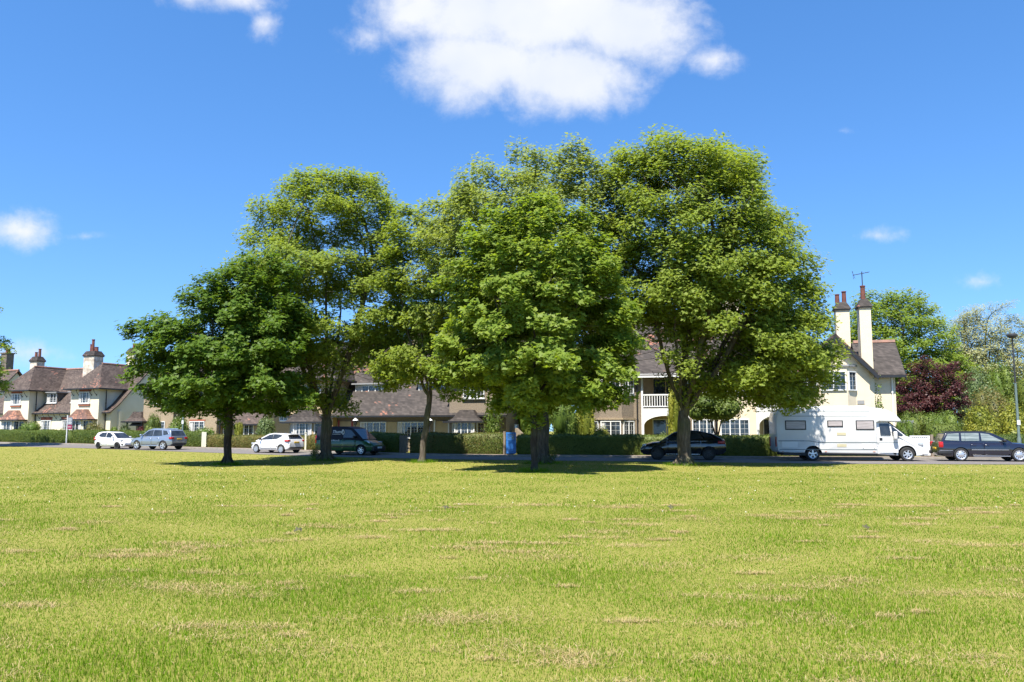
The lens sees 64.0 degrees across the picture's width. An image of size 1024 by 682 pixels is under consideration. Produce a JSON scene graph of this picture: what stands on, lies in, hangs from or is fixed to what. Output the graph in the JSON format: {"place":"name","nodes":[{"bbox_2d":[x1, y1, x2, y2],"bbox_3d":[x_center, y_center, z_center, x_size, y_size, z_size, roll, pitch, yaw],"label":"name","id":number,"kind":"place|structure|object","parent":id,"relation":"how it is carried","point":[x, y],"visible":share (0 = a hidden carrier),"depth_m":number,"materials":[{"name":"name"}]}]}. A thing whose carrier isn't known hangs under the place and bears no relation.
{"place":"outdoors","nodes":[
{"label":"outdoors","id":0,"kind":"place"},
{"bbox_2d":[10,442,937,456],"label":"pavement","id":1,"kind":"structure","parent":0,"point":[529,454],"depth_m":45.82,"materials":[{"name":"grey concrete"}]},
{"bbox_2d":[399,435,408,452],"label":"picket gate","id":2,"kind":"structure","parent":1,"relation":"on","point":[404,442],"depth_m":49.78,"materials":[{"name":"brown wood"}]},
{"bbox_2d":[0,431,1023,681],"bbox_3d":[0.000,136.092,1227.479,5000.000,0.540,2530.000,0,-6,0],"label":"lawn","id":3,"kind":"structure","parent":0,"point":[406,521],"depth_m":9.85,"materials":[{"name":"green plant"}]},
{"bbox_2d":[0,307,16,394],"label":"garden tree","id":4,"kind":"object","parent":3,"relation":"on","point":[9,348],"visible":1,"depth_m":65.07,"materials":[{"name":"green plant"}]},
{"bbox_2d":[0,349,21,398],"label":"neighbour house","id":5,"kind":"structure","parent":3,"relation":"on","point":[14,374],"depth_m":95.56,"materials":[{"name":"tile"}]},
{"bbox_2d":[18,421,41,429],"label":"garden shrub","id":6,"kind":"object","parent":3,"relation":"on","point":[32,426],"visible":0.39,"depth_m":76.17,"materials":[{"name":"green plant"}]},
{"bbox_2d":[0,429,72,442],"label":"hedge","id":7,"kind":"object","parent":3,"relation":"on","point":[38,436],"visible":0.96,"depth_m":73.44,"materials":[{"name":"green plant"}]},
{"bbox_2d":[66,415,72,442],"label":"sale board","id":8,"kind":"object","parent":3,"relation":"on","point":[69,422],"visible":0.96,"depth_m":71.40,"materials":[{"name":"white paint"}]},
{"bbox_2d":[0,339,156,430],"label":"ivory house","id":9,"kind":"structure","parent":3,"relation":"on","point":[93,389],"depth_m":81.08,"materials":[{"name":"tile"}]},
{"bbox_2d":[1,421,11,429],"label":"window","id":10,"kind":"structure","parent":9,"relation":"in","point":[5,424],"depth_m":81.10,"materials":[{"name":"white glass"}]},
{"bbox_2d":[0,410,27,428],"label":"bay window","id":11,"kind":"structure","parent":9,"relation":"in","point":[11,415],"depth_m":81.30,"materials":[{"name":"red tile"}]},
{"bbox_2d":[11,394,21,404],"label":"window","id":12,"kind":"structure","parent":9,"relation":"in","point":[15,398],"depth_m":82.14,"materials":[{"name":"white glass"}]},
{"bbox_2d":[40,420,51,429],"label":"window","id":13,"kind":"structure","parent":9,"relation":"in","point":[45,424],"depth_m":81.08,"materials":[{"name":"white glass"}]},
{"bbox_2d":[46,393,56,403],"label":"window","id":14,"kind":"structure","parent":9,"relation":"in","point":[51,398],"depth_m":82.34,"materials":[{"name":"white glass"}]},
{"bbox_2d":[70,420,81,429],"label":"window","id":15,"kind":"structure","parent":9,"relation":"in","point":[76,424],"depth_m":77.12,"materials":[{"name":"white glass"}]},
{"bbox_2d":[60,409,97,428],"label":"bay window","id":16,"kind":"structure","parent":9,"relation":"in","point":[79,414],"depth_m":77.39,"materials":[{"name":"red tile"}]},
{"bbox_2d":[78,392,90,403],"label":"window","id":17,"kind":"structure","parent":9,"relation":"in","point":[84,397],"depth_m":78.19,"materials":[{"name":"white glass"}]},
{"bbox_2d":[84,421,104,429],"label":"garden shrub","id":18,"kind":"object","parent":3,"relation":"on","point":[90,426],"visible":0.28,"depth_m":72.25,"materials":[{"name":"green plant"}]},
{"bbox_2d":[71,429,210,446],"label":"hedge","id":19,"kind":"object","parent":3,"relation":"on","point":[82,436],"visible":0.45,"depth_m":66.84,"materials":[{"name":"green plant"}]},
{"bbox_2d":[144,411,162,430],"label":"yew bush","id":20,"kind":"object","parent":3,"relation":"on","point":[153,421],"visible":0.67,"depth_m":67.92,"materials":[{"name":"green plant"}]},
{"bbox_2d":[168,416,190,430],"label":"rose bush","id":21,"kind":"object","parent":3,"relation":"on","point":[176,423],"visible":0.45,"depth_m":65.24,"materials":[{"name":"green plant"}]},
{"bbox_2d":[195,426,215,433],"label":"rose bush","id":22,"kind":"object","parent":3,"relation":"on","point":[203,429],"visible":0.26,"depth_m":64.56,"materials":[{"name":"green plant"}]},
{"bbox_2d":[121,367,294,434],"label":"tan cottage","id":23,"kind":"structure","parent":3,"relation":"on","point":[249,421],"depth_m":69.39,"materials":[{"name":"paint"}]},
{"bbox_2d":[189,421,204,431],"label":"window","id":24,"kind":"structure","parent":23,"relation":"in","point":[193,424],"depth_m":68.97,"materials":[{"name":"white glass"}]},
{"bbox_2d":[243,426,253,434],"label":"window","id":25,"kind":"structure","parent":23,"relation":"in","point":[248,430],"depth_m":67.76,"materials":[{"name":"white glass"}]},
{"bbox_2d":[114,247,319,464],"bbox_3d":[-13.216,0.653,37.035,9.273,10.030,8.291,0,-6,0],"label":"maple tree","id":26,"kind":"object","parent":3,"relation":"on","point":[228,361],"visible":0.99,"depth_m":35.65,"materials":[{"name":"green plant"}]},
{"bbox_2d":[234,422,243,434],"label":"topiary bush","id":27,"kind":"object","parent":3,"relation":"on","point":[239,429],"visible":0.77,"depth_m":62.41,"materials":[{"name":"plant"}]},
{"bbox_2d":[206,433,308,449],"bbox_3d":[-17.984,7.173,58.286,10.342,1.173,1.380,-4,-7,32],"label":"hedge","id":28,"kind":"object","parent":3,"relation":"on","point":[237,441],"visible":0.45,"depth_m":59.04,"materials":[{"name":"green plant"}]},
{"bbox_2d":[255,416,276,434],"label":"garden shrub","id":29,"kind":"object","parent":3,"relation":"on","point":[266,426],"visible":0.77,"depth_m":61.35,"materials":[{"name":"green plant"}]},
{"bbox_2d":[306,434,315,449],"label":"hedge","id":30,"kind":"object","parent":3,"relation":"on","point":[310,440],"visible":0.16,"depth_m":54.62,"materials":[{"name":"green plant"}]},
{"bbox_2d":[218,163,422,460],"bbox_3d":[-9.854,-1.659,42.729,11.443,15.870,10.437,0,-6,0],"label":"maple tree","id":31,"kind":"object","parent":3,"relation":"on","point":[363,335],"visible":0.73,"depth_m":41.84,"materials":[{"name":"green plant"}]},
{"bbox_2d":[370,431,406,452],"bbox_3d":[-8.852,6.411,51.836,5.294,1.423,1.143,-4,-8,35],"label":"hedge","id":32,"kind":"object","parent":3,"relation":"on","point":[390,441],"visible":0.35,"depth_m":50.42,"materials":[{"name":"green plant"}]},
{"bbox_2d":[279,334,526,450],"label":"brown cottage","id":33,"kind":"structure","parent":3,"relation":"on","point":[402,410],"depth_m":56.19,"materials":[{"name":"tile"}]},
{"bbox_2d":[279,409,321,434],"bbox_3d":[-14.371,6.205,56.791,3.370,3.180,1.110,-2,-7,17],"label":"bay window","id":34,"kind":"structure","parent":33,"relation":"in","point":[305,416],"depth_m":56.70,"materials":[{"name":"tile"}]},
{"bbox_2d":[293,423,311,435],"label":"window","id":35,"kind":"structure","parent":33,"relation":"in","point":[298,428],"depth_m":56.52,"materials":[{"name":"white glass"}]},
{"bbox_2d":[338,420,352,425],"bbox_3d":[-11.595,6.573,57.028,1.120,2.100,0.140,-2,-7,17],"label":"door","id":36,"kind":"structure","parent":33,"relation":"in","point":[340,423],"depth_m":57.10,"materials":[{"name":"brown paint"}]},
{"bbox_2d":[355,385,381,391],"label":"window","id":37,"kind":"structure","parent":33,"relation":"in","point":[360,387],"depth_m":58.39,"materials":[{"name":"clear glass"}]},
{"bbox_2d":[360,422,386,431],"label":"window","id":38,"kind":"structure","parent":33,"relation":"in","point":[369,426],"depth_m":56.38,"materials":[{"name":"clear glass"}]},
{"bbox_2d":[397,422,423,438],"bbox_3d":[-6.880,6.059,55.596,2.070,1.150,0.160,-2,-7,17],"label":"window","id":39,"kind":"structure","parent":33,"relation":"in","point":[407,428],"depth_m":55.64,"materials":[{"name":"white glass"}]},
{"bbox_2d":[434,420,448,432],"bbox_3d":[-4.707,6.343,54.933,1.120,2.100,0.140,-2,-7,17],"label":"door","id":40,"kind":"structure","parent":33,"relation":"in","point":[439,426],"depth_m":55.00,"materials":[{"name":"beige paint"}]},
{"bbox_2d":[454,423,474,433],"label":"window","id":41,"kind":"structure","parent":33,"relation":"in","point":[460,428],"depth_m":53.08,"materials":[{"name":"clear glass"}]},
{"bbox_2d":[443,410,486,431],"bbox_3d":[-2.996,5.949,53.320,2.820,2.930,1.110,-2,-7,17],"label":"bay window","id":42,"kind":"structure","parent":33,"relation":"in","point":[462,416],"depth_m":53.21,"materials":[{"name":"tile"}]},
{"bbox_2d":[463,386,485,398],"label":"window","id":43,"kind":"structure","parent":33,"relation":"in","point":[481,393],"depth_m":53.88,"materials":[{"name":"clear glass"}]},
{"bbox_2d":[476,423,483,432],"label":"window","id":44,"kind":"structure","parent":33,"relation":"in","point":[478,425],"depth_m":53.14,"materials":[{"name":"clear glass"}]},
{"bbox_2d":[364,201,468,461],"bbox_3d":[-4.595,-0.520,40.062,5.128,13.024,4.696,0,-6,0],"label":"maple tree","id":45,"kind":"object","parent":3,"relation":"on","point":[412,370],"visible":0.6,"depth_m":39.47,"materials":[{"name":"green plant"}]},
{"bbox_2d":[409,431,502,453],"bbox_3d":[-3.245,6.106,48.815,6.173,1.437,1.346,-2,-7,20],"label":"hedge","id":46,"kind":"object","parent":3,"relation":"on","point":[465,443],"visible":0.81,"depth_m":48.20,"materials":[{"name":"green plant"}]},
{"bbox_2d":[481,405,503,432],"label":"climbing plant","id":47,"kind":"object","parent":3,"relation":"on","point":[492,423],"visible":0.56,"depth_m":52.16,"materials":[{"name":"green plant"}]},
{"bbox_2d":[0,442,1001,458],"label":"kerb","id":48,"kind":"structure","parent":3,"relation":"on","point":[716,457],"depth_m":45.84,"materials":[{"name":"concrete"}]},
{"bbox_2d":[503,431,515,453],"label":"garden gate","id":49,"kind":"structure","parent":3,"relation":"on","point":[509,445],"depth_m":47.42,"materials":[{"name":"blue paint"}]},
{"bbox_2d":[0,502,1023,681],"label":"dry clippings","id":50,"kind":"object","parent":3,"relation":"on","point":[491,546],"visible":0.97,"depth_m":7.86,"materials":[{"name":"plant"}]},
{"bbox_2d":[399,132,641,463],"bbox_3d":[0.551,-1.885,39.088,11.628,15.526,10.737,0,-6,0],"label":"maple tree","id":51,"kind":"object","parent":3,"relation":"on","point":[465,203],"visible":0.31,"depth_m":36.88,"materials":[{"name":"green plant"}]},
{"bbox_2d":[516,413,550,434],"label":"garden shrub","id":52,"kind":"object","parent":3,"relation":"on","point":[520,424],"visible":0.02,"depth_m":55.43,"materials":[{"name":"green plant"}]},
{"bbox_2d":[425,189,650,471],"bbox_3d":[1.026,-0.358,30.924,8.553,10.706,8.043,0,-6,0],"label":"maple tree","id":53,"kind":"object","parent":3,"relation":"on","point":[499,359],"visible":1,"depth_m":29.70,"materials":[{"name":"green plant"}]},
{"bbox_2d":[549,404,579,434],"bbox_3d":[3.104,4.698,49.559,2.109,4.423,1.950,0,-6,0],"label":"garden shrub","id":54,"kind":"object","parent":3,"relation":"on","point":[564,420],"visible":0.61,"depth_m":49.04,"materials":[{"name":"green plant"}]},
{"bbox_2d":[574,408,596,434],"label":"variegated shrub","id":55,"kind":"object","parent":3,"relation":"on","point":[586,423],"visible":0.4,"depth_m":49.80,"materials":[{"name":"green plant"}]},
{"bbox_2d":[594,426,607,435],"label":"garden shrub","id":56,"kind":"object","parent":3,"relation":"on","point":[600,431],"visible":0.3,"depth_m":48.40,"materials":[{"name":"green plant"}]},
{"bbox_2d":[666,377,679,434],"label":"climbing plant","id":57,"kind":"object","parent":3,"relation":"on","point":[672,416],"visible":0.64,"depth_m":49.73,"materials":[{"name":"green plant"}]},
{"bbox_2d":[516,433,835,455],"bbox_3d":[10.894,5.872,46.161,21.529,1.389,1.655,-1,-6,7],"label":"hedge","id":58,"kind":"object","parent":3,"relation":"on","point":[631,444],"visible":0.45,"depth_m":46.51,"materials":[{"name":"green plant"}]},
{"bbox_2d":[585,123,851,465],"bbox_3d":[9.125,-2.148,37.160,11.805,15.627,10.040,0,-6,0],"label":"maple tree","id":59,"kind":"object","parent":3,"relation":"on","point":[777,342],"visible":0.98,"depth_m":34.89,"materials":[{"name":"green plant"}]},
{"bbox_2d":[689,395,748,434],"bbox_3d":[11.853,4.652,47.850,3.898,4.210,3.021,0,-6,0],"label":"magnolia tree","id":60,"kind":"object","parent":3,"relation":"on","point":[708,410],"visible":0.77,"depth_m":47.13,"materials":[{"name":"green plant"}]},
{"bbox_2d":[587,285,906,435],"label":"cream house","id":61,"kind":"structure","parent":3,"relation":"on","point":[647,414],"depth_m":51.09,"materials":[{"name":"white paint"}]},
{"bbox_2d":[600,421,620,434],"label":"window","id":62,"kind":"structure","parent":61,"relation":"in","point":[614,427],"depth_m":51.80,"materials":[{"name":"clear glass"}]},
{"bbox_2d":[594,383,633,434],"bbox_3d":[6.360,4.760,52.393,2.850,5.200,0.900,-1,-6,13],"label":"bay window","id":63,"kind":"structure","parent":61,"relation":"in","point":[624,411],"depth_m":52.02,"materials":[{"name":"beige paint"}]},
{"bbox_2d":[623,421,634,433],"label":"window","id":64,"kind":"structure","parent":61,"relation":"in","point":[628,426],"depth_m":51.99,"materials":[{"name":"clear glass"}]},
{"bbox_2d":[652,419,667,434],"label":"window","id":65,"kind":"structure","parent":61,"relation":"in","point":[658,425],"depth_m":53.46,"materials":[{"name":"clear glass"}]},
{"bbox_2d":[652,378,678,407],"bbox_3d":[10.066,3.409,53.603,1.700,1.950,0.095,-1,-6,13],"label":"window","id":66,"kind":"structure","parent":61,"relation":"in","point":[656,389],"depth_m":53.67,"materials":[{"name":"glass"}]},
{"bbox_2d":[692,419,713,433],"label":"window","id":67,"kind":"structure","parent":61,"relation":"in","point":[699,425],"depth_m":51.39,"materials":[{"name":"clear glass"}]},
{"bbox_2d":[720,419,749,435],"bbox_3d":[13.866,5.456,50.947,1.750,1.200,0.095,-1,-6,13],"label":"window","id":68,"kind":"structure","parent":61,"relation":"in","point":[741,426],"depth_m":50.94,"materials":[{"name":"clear glass"}]},
{"bbox_2d":[763,418,768,435],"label":"window","id":69,"kind":"structure","parent":61,"relation":"in","point":[765,421],"depth_m":51.97,"materials":[{"name":"glass"}]},
{"bbox_2d":[808,366,856,405],"bbox_3d":[19.052,4.237,48.547,2.800,5.400,0.750,-1,-6,13],"label":"bay window","id":70,"kind":"structure","parent":61,"relation":"in","point":[835,398],"depth_m":48.29,"materials":[{"name":"white paint"}]},
{"bbox_2d":[821,371,846,390],"bbox_3d":[18.950,2.349,48.351,1.440,1.150,0.095,-1,-6,13],"label":"window","id":71,"kind":"structure","parent":61,"relation":"in","point":[843,386],"depth_m":48.25,"materials":[{"name":"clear glass"}]},
{"bbox_2d":[848,371,856,390],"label":"window","id":72,"kind":"structure","parent":61,"relation":"in","point":[852,377],"depth_m":48.44,"materials":[{"name":"white glass"}]},
{"bbox_2d":[873,359,883,408],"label":"climbing rose","id":73,"kind":"object","parent":61,"relation":"attached to","point":[878,404],"visible":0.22,"depth_m":48.64,"materials":[{"name":"green plant"}]},
{"bbox_2d":[821,287,984,418],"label":"sycamore tree","id":74,"kind":"object","parent":3,"relation":"on","point":[909,323],"visible":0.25,"depth_m":71.88,"materials":[{"name":"green plant"}]},
{"bbox_2d":[900,407,928,437],"bbox_3d":[25.271,5.596,51.826,2.076,3.033,2.762,0,-6,0],"label":"garden shrub","id":75,"kind":"object","parent":3,"relation":"on","point":[919,420],"visible":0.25,"depth_m":51.29,"materials":[{"name":"green plant"}]},
{"bbox_2d":[909,435,933,456],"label":"garden gate","id":76,"kind":"structure","parent":3,"relation":"on","point":[926,441],"depth_m":44.63,"materials":[{"name":"white paint"}]},
{"bbox_2d":[909,410,943,422],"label":"garden shrub","id":77,"kind":"object","parent":3,"relation":"on","point":[928,416],"visible":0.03,"depth_m":54.04,"materials":[{"name":"green plant"}]},
{"bbox_2d":[895,355,975,420],"bbox_3d":[29.663,4.394,57.850,5.697,6.804,5.258,0,-6,0],"label":"copper beech","id":78,"kind":"object","parent":3,"relation":"on","point":[927,402],"visible":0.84,"depth_m":57.12,"materials":[{"name":"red plant"}]},
{"bbox_2d":[919,422,962,437],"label":"box hedge","id":79,"kind":"object","parent":3,"relation":"on","point":[926,428],"visible":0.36,"depth_m":46.58,"materials":[{"name":"green plant"}]},
{"bbox_2d":[929,409,958,423],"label":"garden shrub","id":80,"kind":"object","parent":3,"relation":"on","point":[947,417],"visible":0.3,"depth_m":48.04,"materials":[{"name":"green plant"}]},
{"bbox_2d":[939,310,993,381],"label":"poplar tree","id":81,"kind":"object","parent":3,"relation":"on","point":[967,349],"visible":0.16,"depth_m":91.95,"materials":[{"name":"green plant"}]},
{"bbox_2d":[928,433,1023,456],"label":"hedge","id":82,"kind":"object","parent":3,"relation":"on","point":[1011,437],"visible":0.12,"depth_m":44.22,"materials":[{"name":"green plant"}]},
{"bbox_2d":[955,358,1001,430],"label":"garden shrub","id":83,"kind":"object","parent":3,"relation":"on","point":[973,386],"visible":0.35,"depth_m":65.51,"materials":[{"name":"green plant"}]},
{"bbox_2d":[961,400,1001,433],"bbox_3d":[27.624,5.093,48.282,2.101,3.367,2.251,0,-6,0],"label":"laurel bush","id":84,"kind":"object","parent":3,"relation":"on","point":[980,419],"visible":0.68,"depth_m":47.91,"materials":[{"name":"green plant"}]},
{"bbox_2d":[955,299,1023,382],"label":"poplar tree","id":85,"kind":"object","parent":3,"relation":"on","point":[988,346],"visible":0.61,"depth_m":91.32,"materials":[{"name":"green plant"}]},
{"bbox_2d":[971,383,1012,432],"bbox_3d":[35.171,5.431,59.737,3.240,4.965,2.998,-6,-9,45],"label":"garden shrub","id":86,"kind":"object","parent":3,"relation":"on","point":[993,402],"visible":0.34,"depth_m":59.46,"materials":[{"name":"green plant"}]},
{"bbox_2d":[984,354,1018,409],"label":"garden shrub","id":87,"kind":"object","parent":3,"relation":"on","point":[1002,379],"visible":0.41,"depth_m":68.26,"materials":[{"name":"green plant"}]},
{"bbox_2d":[983,313,1023,382],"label":"poplar tree","id":88,"kind":"object","parent":3,"relation":"on","point":[1018,371],"visible":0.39,"depth_m":91.68,"materials":[{"name":"green plant"}]},
{"bbox_2d":[993,402,1023,434],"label":"laurel bush","id":89,"kind":"object","parent":3,"relation":"on","point":[1008,425],"visible":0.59,"depth_m":49.06,"materials":[{"name":"green plant"}]},
{"bbox_2d":[1006,333,1021,442],"bbox_3d":[27.196,2.975,44.188,0.560,6.830,0.552,0,-6,0],"label":"street lamp","id":90,"kind":"object","parent":3,"relation":"on","point":[1012,335],"visible":0.92,"depth_m":44.16,"materials":[{"name":"grey metal"}]},
{"bbox_2d":[1010,368,1023,412],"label":"garden shrub","id":91,"kind":"object","parent":3,"relation":"on","point":[1020,388],"visible":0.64,"depth_m":65.47,"materials":[{"name":"green plant"}]},
{"bbox_2d":[0,444,1023,463],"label":"road","id":92,"kind":"structure","parent":0,"point":[914,461],"depth_m":43.00,"materials":[{"name":"grey asphalt"}]},
{"bbox_2d":[94,431,133,448],"bbox_3d":[-29.193,7.296,60.361,3.100,1.252,1.697,-3,-7,25],"label":"parked car","id":93,"kind":"object","parent":92,"relation":"on","point":[115,439],"visible":0.85,"depth_m":59.86,"materials":[{"name":"white paint"}]},
{"bbox_2d":[131,428,187,449],"bbox_3d":[-25.233,6.989,58.480,3.940,1.496,1.921,-2,-7,22],"label":"parked car","id":94,"kind":"object","parent":92,"relation":"on","point":[163,438],"visible":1,"depth_m":57.74,"materials":[{"name":"silver metal"}]},
{"bbox_2d":[251,433,304,452],"bbox_3d":[-15.087,6.535,52.594,3.427,1.256,1.806,-3,-7,29],"label":"parked car","id":95,"kind":"object","parent":92,"relation":"on","point":[279,442],"visible":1,"depth_m":51.87,"materials":[{"name":"white paint"}]},
{"bbox_2d":[315,426,384,454],"bbox_3d":[-9.733,6.017,49.532,4.056,1.691,2.014,-2,-7,22],"label":"parked van","id":96,"kind":"object","parent":92,"relation":"on","point":[360,441],"visible":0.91,"depth_m":48.82,"materials":[{"name":"green paint"}]},
{"bbox_2d":[640,430,725,459],"bbox_3d":[8.957,5.443,42.961,4.337,1.539,2.128,-1,-6,12],"label":"parked car","id":97,"kind":"object","parent":92,"relation":"on","point":[707,446],"visible":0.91,"depth_m":42.13,"materials":[{"name":"black paint"}]},
{"bbox_2d":[769,406,927,460],"bbox_3d":[17.079,4.718,41.924,7.280,2.754,2.600,-1,-6,8],"label":"motorhome","id":98,"kind":"object","parent":92,"relation":"on","point":[813,434],"visible":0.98,"depth_m":40.96,"materials":[{"name":"white plastic"}]},
{"bbox_2d":[782,442,797,447],"bbox_3d":[13.968,5.210,41.211,0.780,0.300,0.024,-1,-6,8],"label":"locker door","id":99,"kind":"structure","parent":98,"relation":"in","point":[784,444],"depth_m":41.19,"materials":[{"name":"white plastic"}]},
{"bbox_2d":[785,420,805,429],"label":"window","id":100,"kind":"structure","parent":98,"relation":"in","point":[789,424],"depth_m":41.25,"materials":[{"name":"grey glass"}]},
{"bbox_2d":[827,420,842,426],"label":"window","id":101,"kind":"structure","parent":98,"relation":"in","point":[830,423],"depth_m":40.99,"materials":[{"name":"black plastic"}]},
{"bbox_2d":[855,420,873,429],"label":"window","id":102,"kind":"structure","parent":98,"relation":"in","point":[860,424],"depth_m":40.79,"materials":[{"name":"black plastic"}]},
{"bbox_2d":[861,444,875,448],"bbox_3d":[17.697,5.241,40.671,0.700,0.240,0.036,-1,-6,8],"label":"locker door","id":103,"kind":"structure","parent":98,"relation":"in","point":[863,446],"depth_m":40.67,"materials":[{"name":"white plastic"}]},
{"bbox_2d":[879,423,890,434],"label":"side window","id":104,"kind":"structure","parent":98,"relation":"in","point":[884,427],"depth_m":40.78,"materials":[{"name":"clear glass"}]},
{"bbox_2d":[879,436,897,452],"bbox_3d":[18.680,5.136,40.631,0.880,0.800,0.039,-1,-6,8],"label":"cab door","id":105,"kind":"structure","parent":98,"relation":"in","point":[883,447],"depth_m":40.63,"materials":[{"name":"white metal"}]},
{"bbox_2d":[929,431,1023,461],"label":"parked car","id":106,"kind":"object","parent":92,"relation":"on","point":[958,445],"visible":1,"depth_m":40.50,"materials":[{"name":"blue paint"}]},
{"bbox_2d":[0,0,1023,429],"label":"sky","id":107,"kind":"structure","parent":0,"point":[135,134],"materials":[{"name":"blue"}]},
{"bbox_2d":[896,416,914,437],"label":"hedge dome","id":108,"kind":"structure","parent":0,"point":[905,427],"depth_m":45.83,"materials":[{"name":"green plant"}]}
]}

